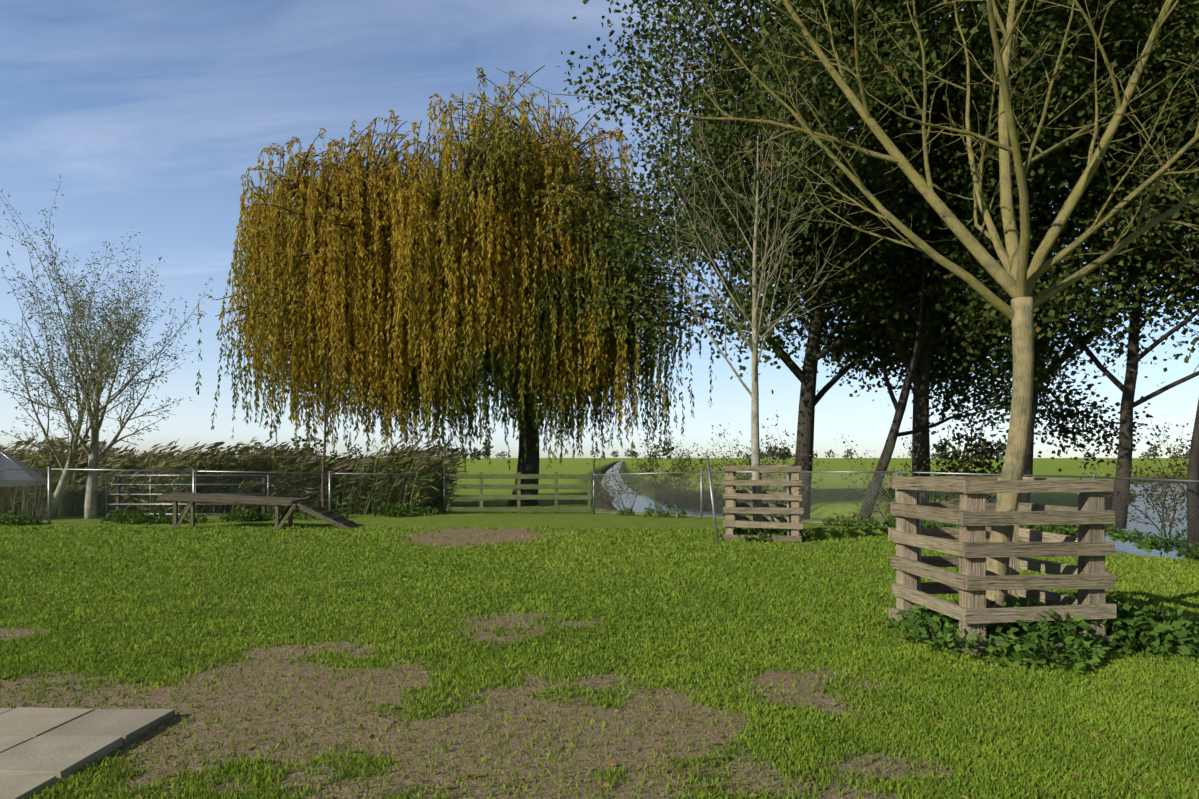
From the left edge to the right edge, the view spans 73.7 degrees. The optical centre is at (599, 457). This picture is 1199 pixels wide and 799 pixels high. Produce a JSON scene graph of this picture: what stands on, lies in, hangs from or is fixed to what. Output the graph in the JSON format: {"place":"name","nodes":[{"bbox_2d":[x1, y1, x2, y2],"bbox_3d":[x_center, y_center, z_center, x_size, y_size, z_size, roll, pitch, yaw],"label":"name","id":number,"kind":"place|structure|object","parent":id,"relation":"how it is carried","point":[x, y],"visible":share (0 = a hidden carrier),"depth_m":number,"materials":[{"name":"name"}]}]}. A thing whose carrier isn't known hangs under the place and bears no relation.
{"place":"outdoors","nodes":[
{"label":"outdoors","id":0,"kind":"place"},
{"bbox_2d":[0,524,1198,798],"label":"lawn grass","id":1,"kind":"structure","parent":0,"point":[1162,776],"depth_m":6.34,"materials":[{"name":"green plant"}]},
{"bbox_2d":[0,458,1198,798],"bbox_3d":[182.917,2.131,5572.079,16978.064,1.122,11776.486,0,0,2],"label":"ground","id":2,"kind":"structure","parent":0,"point":[466,522],"depth_m":5.57,"materials":[{"name":"brown soil"}]},
{"bbox_2d":[0,449,46,517],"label":"roof frame","id":3,"kind":"object","parent":2,"relation":"on","point":[25,486],"visible":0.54,"depth_m":20.92,"materials":[{"name":"silver metal"}]},
{"bbox_2d":[0,450,46,486],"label":"roof","id":4,"kind":"structure","parent":3,"relation":"attached to","point":[5,462],"depth_m":20.48,"materials":[{"name":"grey metal"}]},
{"bbox_2d":[0,707,174,798],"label":"paving slabs","id":5,"kind":"structure","parent":2,"relation":"on","point":[42,748],"depth_m":4.37,"materials":[{"name":"concrete"}]},
{"bbox_2d":[0,182,210,518],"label":"bare tree","id":6,"kind":"object","parent":2,"relation":"on","point":[94,459],"visible":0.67,"depth_m":20.43,"materials":[{"name":"grey plant"}]},
{"bbox_2d":[0,175,358,457],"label":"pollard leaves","id":7,"kind":"object","parent":2,"relation":"on","point":[129,327],"visible":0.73,"depth_m":20.06,"materials":[{"name":"green plant"}]},
{"bbox_2d":[115,477,265,517],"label":"gate posts","id":8,"kind":"object","parent":2,"relation":"on","point":[117,490],"visible":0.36,"depth_m":21.06,"materials":[{"name":"wood"}]},
{"bbox_2d":[105,474,268,515],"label":"metal gate","id":9,"kind":"structure","parent":8,"relation":"attached to","point":[106,504],"depth_m":21.01,"materials":[{"name":"silver metal"}]},
{"bbox_2d":[0,434,468,515],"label":"reed bed","id":10,"kind":"object","parent":2,"relation":"on","point":[252,461],"visible":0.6,"depth_m":22.59,"materials":[{"name":"green plant"}]},
{"bbox_2d":[157,492,360,528],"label":"wooden ramp platform","id":11,"kind":"structure","parent":2,"relation":"on","point":[315,510],"depth_m":17.74,"materials":[{"name":"brown wood"}]},
{"bbox_2d":[274,343,356,507],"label":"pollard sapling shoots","id":12,"kind":"object","parent":2,"relation":"on","point":[323,468],"visible":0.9,"depth_m":21.31,"materials":[{"name":"brown plant"}]},
{"bbox_2d":[195,65,717,505],"bbox_3d":[-4.411,-5.657,26.209,16.557,14.853,10.093,0,0,2],"label":"willow","id":13,"kind":"object","parent":2,"relation":"on","point":[378,373],"depth_m":23.65,"materials":[{"name":"plant"}]},
{"bbox_2d":[444,442,594,513],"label":"wooden field gate","id":14,"kind":"structure","parent":2,"relation":"on","point":[519,486],"depth_m":22.47,"materials":[{"name":"brown wood"}]},
{"bbox_2d":[0,500,1198,673],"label":"nettle weeds","id":15,"kind":"object","parent":2,"relation":"on","point":[1150,630],"visible":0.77,"depth_m":6.76,"materials":[{"name":"green plant"}]},
{"bbox_2d":[13,516,1197,798],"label":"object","id":16,"kind":"object","parent":2,"relation":"on","point":[605,784],"visible":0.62,"depth_m":4.47,"materials":[{"name":"brown plant"}]},
{"bbox_2d":[54,434,1190,459],"bbox_3d":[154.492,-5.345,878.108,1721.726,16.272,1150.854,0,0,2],"label":"distant trees","id":17,"kind":"object","parent":2,"relation":"on","point":[478,454],"visible":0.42,"depth_m":552.43,"materials":[{"name":"green plant"}]},
{"bbox_2d":[706,455,718,540],"bbox_3d":[2.168,0.768,15.371,0.047,1.634,0.564,0,0,-14],"label":"leaning post","id":18,"kind":"object","parent":2,"relation":"on","point":[712,498],"visible":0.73,"depth_m":15.35,"materials":[{"name":"grey metal"}]},
{"bbox_2d":[586,0,896,530],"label":"bare tree","id":19,"kind":"object","parent":2,"relation":"on","point":[755,444],"visible":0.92,"depth_m":15.46,"materials":[{"name":"beige plant"}]},
{"bbox_2d":[721,464,803,541],"bbox_3d":[3.215,0.891,15.786,1.521,1.514,1.460,0,0,12],"label":"tree guard","id":20,"kind":"object","parent":2,"relation":"on","point":[731,507],"visible":0.92,"depth_m":15.11,"materials":[{"name":"brown wood"}]},
{"bbox_2d":[787,474,789,535],"bbox_3d":[3.566,0.943,15.088,0.042,1.270,0.042,0,0,2],"label":"fence post","id":21,"kind":"object","parent":2,"relation":"on","point":[788,505],"visible":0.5,"depth_m":15.08,"materials":[{"name":"wood"}]},
{"bbox_2d":[390,397,1192,541],"bbox_3d":[4.246,0.221,20.701,22.227,3.263,6.399,0,0,32],"label":"bank shrub","id":22,"kind":"object","parent":2,"relation":"on","point":[891,490],"depth_m":20.83,"materials":[{"name":"green plant"}]},
{"bbox_2d":[497,0,1198,607],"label":"bare tree","id":23,"kind":"object","parent":2,"relation":"on","point":[1015,278],"visible":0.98,"depth_m":7.19,"materials":[{"name":"beige plant"}]},
{"bbox_2d":[513,0,1198,559],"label":"tree","id":24,"kind":"object","parent":2,"relation":"on","point":[973,352],"depth_m":18.31,"materials":[{"name":"plant"}]},
{"bbox_2d":[917,492,920,609],"bbox_3d":[3.079,0.953,7.713,0.042,1.250,0.042,0,0,2],"label":"fence post","id":25,"kind":"object","parent":2,"relation":"on","point":[919,548],"visible":0.46,"depth_m":7.69,"materials":[{"name":"wood"}]},
{"bbox_2d":[888,476,1116,653],"bbox_3d":[3.515,0.900,7.162,1.301,1.487,1.418,0,0,-4],"label":"tree guard","id":26,"kind":"object","parent":2,"relation":"on","point":[973,515],"visible":0.9,"depth_m":6.54,"materials":[{"name":"brown wood"}]},
{"bbox_2d":[0,467,1198,551],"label":"chain link fence","id":27,"kind":"object","parent":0,"point":[615,499],"visible":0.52,"depth_m":19.15,"materials":[{"name":"grey metal"}]},
{"bbox_2d":[0,0,1198,457],"label":"sky","id":28,"kind":"structure","parent":0,"point":[151,116],"materials":[{"name":"blue"}]},
{"bbox_2d":[602,462,1186,559],"bbox_3d":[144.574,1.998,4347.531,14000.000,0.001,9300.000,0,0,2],"label":"water","id":29,"kind":"structure","parent":0,"point":[1126,547],"depth_m":29.80,"materials":[{"name":"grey liquid"}]}
]}

